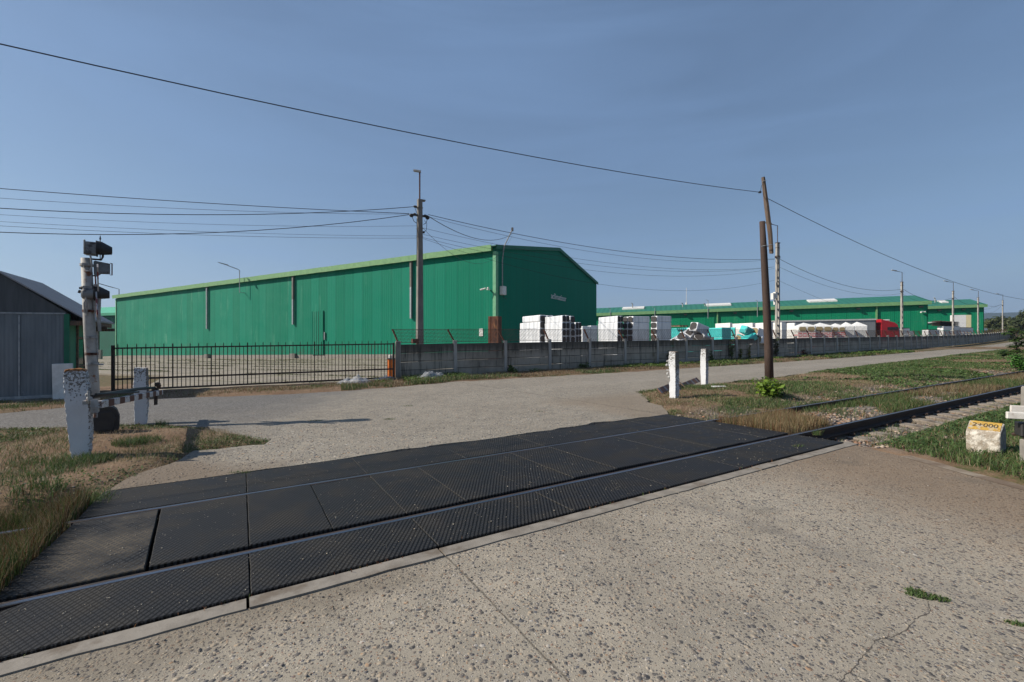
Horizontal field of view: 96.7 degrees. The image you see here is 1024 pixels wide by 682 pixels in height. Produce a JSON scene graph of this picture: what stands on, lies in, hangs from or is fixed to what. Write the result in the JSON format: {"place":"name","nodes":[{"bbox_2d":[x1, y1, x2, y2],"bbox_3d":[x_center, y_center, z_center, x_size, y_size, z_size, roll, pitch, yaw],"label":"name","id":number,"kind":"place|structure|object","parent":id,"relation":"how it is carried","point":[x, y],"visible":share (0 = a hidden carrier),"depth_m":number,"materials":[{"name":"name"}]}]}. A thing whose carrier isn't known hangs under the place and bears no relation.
{"place":"outdoors","nodes":[
{"label":"outdoors","id":0,"kind":"place"},
{"bbox_2d":[98,354,755,389],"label":"yard","id":1,"kind":"structure","parent":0,"point":[263,378],"depth_m":29.67,"materials":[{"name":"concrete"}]},
{"bbox_2d":[100,307,115,355],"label":"warehouse","id":2,"kind":"structure","parent":1,"relation":"on","point":[107,339],"depth_m":106.21,"materials":[{"name":"green paint"}]},
{"bbox_2d":[99,227,597,357],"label":"warehouse","id":3,"kind":"structure","parent":1,"relation":"on","point":[371,302],"depth_m":54.67,"materials":[{"name":"metal"}]},
{"bbox_2d":[311,311,324,354],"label":"sliding door","id":4,"kind":"structure","parent":3,"relation":"in","point":[317,317],"depth_m":55.25,"materials":[{"name":"green paint"}]},
{"bbox_2d":[409,169,428,361],"bbox_3d":[-4.474,-3.226,22.024,1.020,10.108,0.406,0,0,-31],"label":"utility pole","id":5,"kind":"object","parent":1,"relation":"on","point":[419,282],"visible":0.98,"depth_m":21.90,"materials":[{"name":"concrete"}]},
{"bbox_2d":[0,214,408,234],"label":"overhead wire","id":6,"kind":"object","parent":5,"relation":"attached to","point":[190,233],"visible":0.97,"depth_m":19.11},
{"bbox_2d":[0,188,408,213],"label":"overhead wire","id":7,"kind":"object","parent":5,"relation":"attached to","point":[198,202],"visible":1,"depth_m":19.25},
{"bbox_2d":[0,206,412,214],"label":"overhead wire","id":8,"kind":"object","parent":5,"relation":"attached to","point":[198,214],"visible":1,"depth_m":19.20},
{"bbox_2d":[428,214,760,259],"bbox_3d":[8.153,-5.928,28.649,27.792,0.912,0.025,0,0,-29],"label":"overhead wire","id":9,"kind":"object","parent":5,"relation":"attached to","point":[601,248],"visible":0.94,"depth_m":27.03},
{"bbox_2d":[488,316,501,366],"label":"rusty column","id":10,"kind":"structure","parent":1,"relation":"on","point":[494,322],"depth_m":24.16,"materials":[{"name":"metal"}]},
{"bbox_2d":[520,322,545,357],"bbox_3d":[1.778,0.106,33.242,1.241,2.984,2.750,0,0,-31],"label":"insulation stack","id":11,"kind":"object","parent":1,"relation":"on","point":[535,325],"visible":0.28,"depth_m":32.52,"materials":[{"name":"plastic"}]},
{"bbox_2d":[522,315,545,322],"bbox_3d":[1.602,-1.591,32.928,0.602,0.478,2.343,0,0,-31],"label":"insulation bale","id":12,"kind":"object","parent":11,"relation":"on","point":[535,318],"visible":0.91,"depth_m":32.36,"materials":[{"name":"plastic"}]},
{"bbox_2d":[545,315,569,363],"bbox_3d":[3.074,-0.073,31.140,0.651,3.286,2.083,0,0,-31],"label":"insulation stack","id":13,"kind":"object","parent":1,"relation":"on","point":[557,322],"visible":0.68,"depth_m":30.47,"materials":[{"name":"plastic"}]},
{"bbox_2d":[598,316,622,354],"bbox_3d":[7.459,-0.181,34.501,0.616,3.364,2.185,0,0,-31],"label":"insulation stack","id":14,"kind":"object","parent":1,"relation":"on","point":[613,324],"visible":0.58,"depth_m":34.06,"materials":[{"name":"plastic"}]},
{"bbox_2d":[623,316,649,360],"bbox_3d":[9.408,-0.198,34.458,1.810,3.335,1.074,0,0,-31],"label":"insulation stack","id":15,"kind":"object","parent":1,"relation":"on","point":[636,323],"visible":0.59,"depth_m":33.99,"materials":[{"name":"plastic"}]},
{"bbox_2d":[651,316,670,352],"bbox_3d":[11.833,-0.272,36.125,1.705,3.413,0.663,0,0,-31],"label":"insulation stack","id":16,"kind":"object","parent":1,"relation":"on","point":[659,323],"visible":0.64,"depth_m":35.78,"materials":[{"name":"plastic"}]},
{"bbox_2d":[708,327,730,350],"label":"insulation stack","id":17,"kind":"object","parent":1,"relation":"on","point":[720,335],"visible":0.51,"depth_m":40.12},
{"bbox_2d":[765,222,779,336],"bbox_3d":[20.221,-3.869,35.097,1.465,10.682,0.633,0,0,-9],"label":"utility pole","id":18,"kind":"object","parent":1,"relation":"on","point":[775,296],"visible":0.91,"depth_m":35.19,"materials":[{"name":"concrete"}]},
{"bbox_2d":[793,323,815,342],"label":"wrapped pallet","id":19,"kind":"object","parent":1,"relation":"on","point":[804,327],"visible":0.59,"depth_m":45.90,"materials":[{"name":"white plastic"}]},
{"bbox_2d":[815,323,831,346],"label":"wrapped pallet","id":20,"kind":"object","parent":1,"relation":"on","point":[821,326],"visible":0.38,"depth_m":46.42,"materials":[{"name":"white plastic"}]},
{"bbox_2d":[771,319,899,340],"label":"lorry","id":21,"kind":"object","parent":1,"relation":"on","point":[878,324],"visible":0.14,"depth_m":64.19,"materials":[{"name":"white paint"}]},
{"bbox_2d":[832,323,845,341],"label":"wrapped pallet","id":22,"kind":"object","parent":1,"relation":"on","point":[836,327],"visible":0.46,"depth_m":47.06,"materials":[{"name":"white plastic"}]},
{"bbox_2d":[852,322,867,336],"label":"wrapped pallet","id":23,"kind":"object","parent":1,"relation":"on","point":[859,326],"visible":0.32,"depth_m":48.86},
{"bbox_2d":[891,270,903,335],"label":"utility pole","id":24,"kind":"object","parent":1,"relation":"on","point":[901,306],"visible":0.89,"depth_m":52.42,"materials":[{"name":"concrete"}]},
{"bbox_2d":[0,349,1000,491],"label":"road","id":25,"kind":"structure","parent":0,"point":[447,413],"depth_m":9.72,"materials":[{"name":"concrete"}]},
{"bbox_2d":[123,422,368,485],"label":"gravel","id":26,"kind":"structure","parent":25,"relation":"on","point":[268,448],"depth_m":6.48,"materials":[{"name":"gravel"}]},
{"bbox_2d":[0,445,1023,681],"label":"pavement","id":27,"kind":"structure","parent":0,"point":[709,628],"depth_m":2.54,"materials":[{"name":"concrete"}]},
{"bbox_2d":[0,335,1023,562],"bbox_3d":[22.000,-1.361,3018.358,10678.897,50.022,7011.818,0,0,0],"label":"ground","id":28,"kind":"structure","parent":0,"point":[105,383],"depth_m":7.50,"materials":[{"name":"plant"}]},
{"bbox_2d":[0,478,97,593],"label":"tall grass","id":29,"kind":"structure","parent":28,"relation":"on","point":[20,551],"depth_m":3.57,"materials":[{"name":"plant"}]},
{"bbox_2d":[0,271,114,401],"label":"shed","id":30,"kind":"structure","parent":28,"relation":"on","point":[41,328],"depth_m":13.40,"materials":[{"name":"metal"}]},
{"bbox_2d":[76,325,84,367],"bbox_3d":[-14.018,0.404,14.810,0.053,2.010,0.760,0,0,-29],"label":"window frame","id":31,"kind":"structure","parent":30,"relation":"in","point":[80,354],"depth_m":14.68,"materials":[{"name":"green metal"}]},
{"bbox_2d":[52,363,72,398],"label":"white slab","id":32,"kind":"structure","parent":28,"relation":"on","point":[57,381],"depth_m":13.22,"materials":[{"name":"paint"}]},
{"bbox_2d":[63,368,93,457],"bbox_3d":[-5.805,0.996,6.099,0.284,1.266,0.168,0,0,-31],"label":"concrete post","id":33,"kind":"object","parent":28,"relation":"on","point":[79,415],"visible":0.77,"depth_m":6.04,"materials":[{"name":"concrete"}]},
{"bbox_2d":[78,236,112,400],"bbox_3d":[-7.620,-0.146,8.363,0.535,3.633,0.479,0,0,6],"label":"crossing signal","id":34,"kind":"object","parent":28,"relation":"on","point":[92,295],"visible":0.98,"depth_m":8.31,"materials":[{"name":"white metal"}]},
{"bbox_2d":[93,405,119,433],"bbox_3d":[-6.747,1.364,7.743,0.768,0.525,0.550,0,0,-40],"label":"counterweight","id":35,"kind":"object","parent":28,"relation":"on","point":[107,419],"visible":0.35,"depth_m":7.62,"materials":[{"name":"black paint"}]},
{"bbox_2d":[0,423,246,576],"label":"grass","id":36,"kind":"structure","parent":28,"relation":"on","point":[67,447],"depth_m":6.47,"materials":[{"name":"plant"}]},
{"bbox_2d":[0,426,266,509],"bbox_3d":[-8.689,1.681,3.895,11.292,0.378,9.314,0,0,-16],"label":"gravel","id":37,"kind":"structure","parent":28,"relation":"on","point":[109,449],"depth_m":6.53,"materials":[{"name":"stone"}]},
{"bbox_2d":[0,391,268,511],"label":"grass","id":38,"kind":"structure","parent":28,"relation":"on","point":[70,462],"depth_m":5.60,"materials":[{"name":"plant"}]},
{"bbox_2d":[0,423,269,508],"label":"ground cover","id":39,"kind":"object","parent":28,"relation":"on","point":[40,433],"visible":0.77,"depth_m":6.76,"materials":[{"name":"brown plant"}]},
{"bbox_2d":[133,367,149,424],"bbox_3d":[-7.178,1.087,8.814,0.236,1.156,0.168,0,0,-31],"label":"concrete post","id":40,"kind":"object","parent":28,"relation":"on","point":[141,379],"visible":0.74,"depth_m":8.75,"materials":[{"name":"concrete"}]},
{"bbox_2d":[82,382,162,417],"bbox_3d":[-6.207,0.936,7.423,0.175,0.611,3.848,0,0,-28],"label":"level crossing barrier","id":41,"kind":"object","parent":40,"relation":"attached to","point":[96,405],"visible":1,"depth_m":6.66,"materials":[{"name":"metal"}]},
{"bbox_2d":[0,380,394,411],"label":"grass","id":42,"kind":"structure","parent":28,"relation":"on","point":[270,388],"depth_m":14.66,"materials":[{"name":"plant"}]},
{"bbox_2d":[147,482,249,573],"bbox_3d":[0.248,1.571,5.439,8.320,0.138,3.100,0,0,-31],"label":"track bed","id":43,"kind":"object","parent":28,"relation":"on","point":[154,541],"depth_m":3.60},
{"bbox_2d":[0,510,158,602],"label":"rubber panel","id":44,"kind":"object","parent":43,"relation":"on","point":[60,564],"visible":0.91,"depth_m":3.20,"materials":[{"name":"rubber"}]},
{"bbox_2d":[0,554,249,661],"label":"rubber panel","id":45,"kind":"object","parent":43,"relation":"on","point":[38,623],"visible":0.84,"depth_m":2.58,"materials":[{"name":"rubber"}]},
{"bbox_2d":[77,473,246,519],"bbox_3d":[-3.417,1.574,4.603,1.264,0.111,0.860,0,0,-31],"label":"rubber panel","id":46,"kind":"object","parent":43,"relation":"on","point":[193,490],"visible":0.77,"depth_m":4.54,"materials":[{"name":"rubber"}]},
{"bbox_2d":[7,423,816,630],"bbox_3d":[0.215,1.468,5.489,8.419,0.139,2.997,0,0,-31],"label":"railroad crossing","id":47,"kind":"object","parent":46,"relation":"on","point":[357,510],"visible":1,"depth_m":4.19,"materials":[{"name":"rubber"}]},
{"bbox_2d":[149,495,248,570],"bbox_3d":[-2.551,1.551,3.724,0.673,0.118,1.342,0,0,-31],"label":"rubber panel","id":48,"kind":"object","parent":43,"relation":"on","point":[186,540],"visible":0.92,"depth_m":3.58,"materials":[{"name":"rubber"}]},
{"bbox_2d":[247,485,331,549],"bbox_3d":[-2.014,1.540,4.044,0.574,0.114,1.345,0,0,-31],"label":"rubber panel","id":49,"kind":"object","parent":43,"relation":"on","point":[284,515],"visible":0.91,"depth_m":3.86,"materials":[{"name":"rubber"}]},
{"bbox_2d":[247,458,365,492],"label":"rubber panel","id":50,"kind":"object","parent":43,"relation":"on","point":[307,473],"visible":0.82,"depth_m":5.17,"materials":[{"name":"rubber"}]},
{"bbox_2d":[249,519,437,596],"bbox_3d":[-1.190,1.528,3.243,1.174,0.108,0.617,0,0,-31],"label":"rubber panel","id":51,"kind":"object","parent":43,"relation":"on","point":[356,549],"visible":0.85,"depth_m":3.17,"materials":[{"name":"rubber"}]},
{"bbox_2d":[311,476,405,531],"bbox_3d":[-1.509,1.541,4.343,0.599,0.119,1.344,0,0,-31],"label":"rubber panel","id":52,"kind":"object","parent":43,"relation":"on","point":[368,506],"visible":0.82,"depth_m":4.17,"materials":[{"name":"rubber"}]},
{"bbox_2d":[351,445,465,473],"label":"rubber panel","id":53,"kind":"object","parent":43,"relation":"on","point":[408,458],"visible":0.76,"depth_m":5.78,"materials":[{"name":"rubber"}]},
{"bbox_2d":[369,468,464,515],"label":"rubber panel","id":54,"kind":"object","parent":43,"relation":"on","point":[418,488],"visible":0.81,"depth_m":4.48,"materials":[{"name":"rubber"}]},
{"bbox_2d":[418,459,526,503],"bbox_3d":[-0.482,1.518,4.953,0.668,0.110,1.344,0,0,-31],"label":"rubber panel","id":55,"kind":"object","parent":43,"relation":"on","point":[471,480],"visible":0.78,"depth_m":4.80,"materials":[{"name":"rubber"}]},
{"bbox_2d":[442,436,542,457],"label":"rubber panel","id":56,"kind":"object","parent":43,"relation":"on","point":[483,447],"visible":0.73,"depth_m":6.40,"materials":[{"name":"rubber"}]},
{"bbox_2d":[412,492,573,549],"bbox_3d":[-0.156,1.516,3.857,1.229,0.108,0.618,0,0,-31],"label":"rubber panel","id":57,"kind":"object","parent":43,"relation":"on","point":[514,512],"visible":0.81,"depth_m":3.78,"materials":[{"name":"rubber"}]},
{"bbox_2d":[470,453,573,489],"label":"rubber panel","id":58,"kind":"object","parent":43,"relation":"on","point":[512,466],"visible":0.75,"depth_m":5.14,"materials":[{"name":"rubber"}]},
{"bbox_2d":[514,427,606,445],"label":"rubber panel","id":59,"kind":"object","parent":43,"relation":"on","point":[545,438],"visible":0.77,"depth_m":7.03,"materials":[{"name":"rubber"}]},
{"bbox_2d":[511,447,616,479],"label":"rubber panel","id":60,"kind":"object","parent":43,"relation":"on","point":[570,465],"visible":0.79,"depth_m":5.44,"materials":[{"name":"rubber"}]},
{"bbox_2d":[549,441,653,470],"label":"rubber panel","id":61,"kind":"object","parent":43,"relation":"on","point":[618,460],"visible":0.82,"depth_m":5.75,"materials":[{"name":"rubber"}]},
{"bbox_2d":[535,472,668,512],"bbox_3d":[0.893,1.499,4.480,1.209,0.110,0.617,0,0,-31],"label":"rubber panel","id":62,"kind":"object","parent":43,"relation":"on","point":[613,488],"visible":0.76,"depth_m":4.41,"materials":[{"name":"rubber"}]},
{"bbox_2d":[574,420,660,435],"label":"rubber panel","id":63,"kind":"object","parent":43,"relation":"on","point":[616,428],"visible":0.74,"depth_m":7.64,"materials":[{"name":"rubber"}]},
{"bbox_2d":[584,437,686,462],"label":"rubber panel","id":64,"kind":"object","parent":43,"relation":"on","point":[655,454],"visible":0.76,"depth_m":6.08,"materials":[{"name":"rubber"}]},
{"bbox_2d":[614,432,716,455],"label":"rubber panel","id":65,"kind":"object","parent":43,"relation":"on","point":[683,447],"visible":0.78,"depth_m":6.39,"materials":[{"name":"rubber"}]},
{"bbox_2d":[626,414,704,427],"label":"rubber panel","id":66,"kind":"object","parent":43,"relation":"on","point":[667,420],"visible":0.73,"depth_m":8.23,"materials":[{"name":"rubber"}]},
{"bbox_2d":[627,457,741,488],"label":"rubber panel","id":67,"kind":"object","parent":43,"relation":"on","point":[680,472],"visible":0.77,"depth_m":5.04,"materials":[{"name":"rubber"}]},
{"bbox_2d":[642,428,742,449],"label":"rubber panel","id":68,"kind":"object","parent":43,"relation":"on","point":[707,440],"visible":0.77,"depth_m":6.68,"materials":[{"name":"rubber"}]},
{"bbox_2d":[671,424,765,443],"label":"rubber panel","id":69,"kind":"object","parent":43,"relation":"on","point":[729,435],"visible":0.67,"depth_m":7.01,"materials":[{"name":"rubber"}]},
{"bbox_2d":[690,421,787,438],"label":"rubber panel","id":70,"kind":"object","parent":43,"relation":"on","point":[766,434],"visible":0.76,"depth_m":7.28,"materials":[{"name":"rubber"}]},
{"bbox_2d":[697,444,798,469],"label":"rubber panel","id":71,"kind":"object","parent":43,"relation":"on","point":[746,456],"visible":0.76,"depth_m":5.65,"materials":[{"name":"rubber"}]},
{"bbox_2d":[754,435,843,454],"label":"rubber panel","id":72,"kind":"object","parent":43,"relation":"on","point":[813,444],"visible":0.73,"depth_m":6.25,"materials":[{"name":"rubber"}]},
{"bbox_2d":[111,340,399,390],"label":"sliding gate","id":73,"kind":"structure","parent":28,"relation":"on","point":[396,360],"depth_m":16.77,"materials":[{"name":"metal"}]},
{"bbox_2d":[0,442,857,676],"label":"kerb","id":74,"kind":"structure","parent":28,"relation":"on","point":[15,665],"depth_m":2.81,"materials":[{"name":"concrete"}]},
{"bbox_2d":[0,385,1023,610],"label":"rail","id":75,"kind":"object","parent":28,"relation":"on","point":[851,427],"visible":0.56,"depth_m":5.07,"materials":[{"name":"metal"}]},
{"bbox_2d":[0,371,1023,545],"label":"rail","id":76,"kind":"object","parent":28,"relation":"on","point":[70,523],"visible":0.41,"depth_m":5.89,"materials":[{"name":"metal"}]},
{"bbox_2d":[341,349,919,390],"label":"grass","id":77,"kind":"structure","parent":28,"relation":"on","point":[528,373],"depth_m":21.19,"materials":[{"name":"plant"}]},
{"bbox_2d":[668,351,679,397],"bbox_3d":[4.037,0.875,11.353,0.148,1.233,0.235,0,0,-31],"label":"concrete post","id":78,"kind":"object","parent":28,"relation":"on","point":[673,361],"visible":0.89,"depth_m":11.28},
{"bbox_2d":[391,329,1009,378],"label":"concrete yard wall","id":79,"kind":"structure","parent":28,"relation":"on","point":[455,356],"depth_m":25.38,"materials":[{"name":"grey concrete"}]},
{"bbox_2d":[700,349,708,384],"bbox_3d":[6.083,0.857,14.389,0.138,1.228,0.225,0,0,-31],"label":"concrete post","id":80,"kind":"object","parent":28,"relation":"on","point":[704,366],"visible":0.88,"depth_m":14.32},
{"bbox_2d":[596,295,931,342],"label":"warehouse","id":81,"kind":"structure","parent":28,"relation":"on","point":[915,313],"depth_m":87.11,"materials":[{"name":"green metal"}]},
{"bbox_2d":[758,177,773,380],"bbox_3d":[8.618,-1.984,15.409,0.534,7.131,0.370,0,0,0],"label":"wooden pole","id":82,"kind":"object","parent":28,"relation":"on","point":[768,353],"visible":0.95,"depth_m":15.35,"materials":[{"name":"brown wood"}]},
{"bbox_2d":[0,43,755,191],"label":"overhead wire","id":83,"kind":"object","parent":82,"relation":"attached to","point":[323,114],"visible":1,"depth_m":8.13,"materials":[{"name":"metal"}]},
{"bbox_2d":[769,199,1023,299],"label":"overhead wire","id":84,"kind":"object","parent":82,"relation":"attached to","point":[881,253],"visible":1,"depth_m":19.89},
{"bbox_2d":[751,376,788,397],"bbox_3d":[6.316,1.148,11.129,0.761,0.545,0.772,0,0,8],"label":"leafy bush","id":85,"kind":"object","parent":28,"relation":"on","point":[766,387],"visible":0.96,"depth_m":11.05,"materials":[{"name":"green plant"}]},
{"bbox_2d":[715,406,833,434],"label":"tall grass","id":86,"kind":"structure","parent":28,"relation":"on","point":[783,420],"depth_m":7.73,"materials":[{"name":"plant"}]},
{"bbox_2d":[636,349,1023,420],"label":"grass","id":87,"kind":"structure","parent":28,"relation":"on","point":[797,385],"depth_m":12.98,"materials":[{"name":"plant"}]},
{"bbox_2d":[646,349,1023,408],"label":"ground cover","id":88,"kind":"object","parent":28,"relation":"on","point":[881,375],"visible":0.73,"depth_m":17.46,"materials":[{"name":"green plant"}]},
{"bbox_2d":[676,368,1017,452],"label":"ballast","id":89,"kind":"structure","parent":28,"relation":"on","point":[840,418],"depth_m":8.82,"materials":[{"name":"gravel"}]},
{"bbox_2d":[859,428,897,437],"bbox_3d":[5.805,1.688,8.657,0.270,0.334,2.606,0,0,-29],"label":"railway sleeper","id":90,"kind":"object","parent":28,"relation":"on","point":[870,431],"visible":0.13,"depth_m":7.81,"materials":[{"name":"concrete"}]},
{"bbox_2d":[843,405,956,421],"bbox_3d":[7.937,1.621,9.923,0.270,0.334,2.606,0,0,-31],"label":"railway sleeper","id":91,"kind":"object","parent":28,"relation":"on","point":[926,415],"visible":0.18,"depth_m":9.00,"materials":[{"name":"concrete"}]},
{"bbox_2d":[796,372,1023,419],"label":"grass","id":92,"kind":"structure","parent":28,"relation":"on","point":[892,402],"depth_m":11.09,"materials":[{"name":"plant"}]},
{"bbox_2d":[891,420,930,428],"bbox_3d":[6.871,1.656,9.290,0.270,0.334,2.606,0,0,-30],"label":"railway sleeper","id":93,"kind":"object","parent":28,"relation":"on","point":[908,425],"visible":0.13,"depth_m":8.40,"materials":[{"name":"concrete"}]},
{"bbox_2d":[904,416,945,425],"bbox_3d":[7.404,1.623,9.606,0.270,0.334,2.606,0,0,-31],"label":"railway sleeper","id":94,"kind":"object","parent":28,"relation":"on","point":[925,421],"visible":0.19,"depth_m":8.67,"materials":[{"name":"concrete"}]},
{"bbox_2d":[838,393,1023,479],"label":"grass","id":95,"kind":"structure","parent":28,"relation":"on","point":[985,458],"depth_m":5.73,"materials":[{"name":"plant"}]},
{"bbox_2d":[929,411,965,418],"bbox_3d":[8.470,1.620,10.239,0.270,0.334,2.606,0,0,-29],"label":"railway sleeper","id":96,"kind":"object","parent":28,"relation":"on","point":[938,413],"visible":0.16,"depth_m":9.33,"materials":[{"name":"concrete"}]},
{"bbox_2d":[937,326,959,338],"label":"block pallet","id":97,"kind":"object","parent":28,"relation":"on","point":[945,328],"visible":0.41,"depth_m":77.03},
{"bbox_2d":[928,297,987,333],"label":"warehouse","id":98,"kind":"structure","parent":28,"relation":"on","point":[940,310],"depth_m":98.90,"materials":[{"name":"green metal"}]},
{"bbox_2d":[950,315,970,330],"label":"panel stack","id":99,"kind":"object","parent":28,"relation":"on","point":[964,320],"visible":0.38,"depth_m":89.47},
{"bbox_2d":[901,456,1023,489],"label":"verge kerb","id":100,"kind":"structure","parent":28,"relation":"on","point":[992,479],"depth_m":4.88,"materials":[{"name":"concrete"}]},
{"bbox_2d":[966,420,1005,454],"bbox_3d":[5.785,1.207,5.558,0.300,0.434,0.308,0,0,-34],"label":"milestone","id":101,"kind":"object","parent":28,"relation":"on","point":[986,435],"visible":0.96,"depth_m":5.49,"materials":[{"name":"concrete"}]},
{"bbox_2d":[984,315,1015,337],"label":"broadleaf tree","id":102,"kind":"object","parent":28,"relation":"on","point":[991,321],"visible":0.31,"depth_m":122.18,"materials":[{"name":"green plant"}]},
{"bbox_2d":[1000,328,1023,368],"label":"sapling","id":103,"kind":"object","parent":28,"relation":"on","point":[1016,339],"visible":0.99,"depth_m":20.02,"materials":[{"name":"green plant"}]},
{"bbox_2d":[1003,314,1023,335],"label":"broadleaf tree","id":104,"kind":"object","parent":28,"relation":"on","point":[1018,322],"visible":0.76,"depth_m":108.92,"materials":[{"name":"green plant"}]},
{"bbox_2d":[1004,353,1023,370],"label":"leafy bush","id":105,"kind":"object","parent":28,"relation":"on","point":[1017,361],"visible":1,"depth_m":19.30,"materials":[{"name":"green plant"}]},
{"bbox_2d":[1006,386,1023,460],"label":"barrier support","id":106,"kind":"object","parent":28,"relation":"on","point":[1016,412],"visible":0.95,"depth_m":4.98,"materials":[{"name":"concrete"}]},
{"bbox_2d":[0,0,1023,312],"label":"sky","id":107,"kind":"structure","parent":0,"point":[895,128],"materials":[{"name":"blue"}]},
{"bbox_2d":[229,405,1023,626],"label":"grass","id":108,"kind":"structure","parent":0,"point":[920,594],"depth_m":2.57,"materials":[{"name":"plant"}]},
{"bbox_2d":[984,312,1019,332],"bbox_3d":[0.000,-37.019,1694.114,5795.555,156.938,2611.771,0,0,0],"label":"hills","id":109,"kind":"structure","parent":0,"point":[991,315],"depth_m":1530.08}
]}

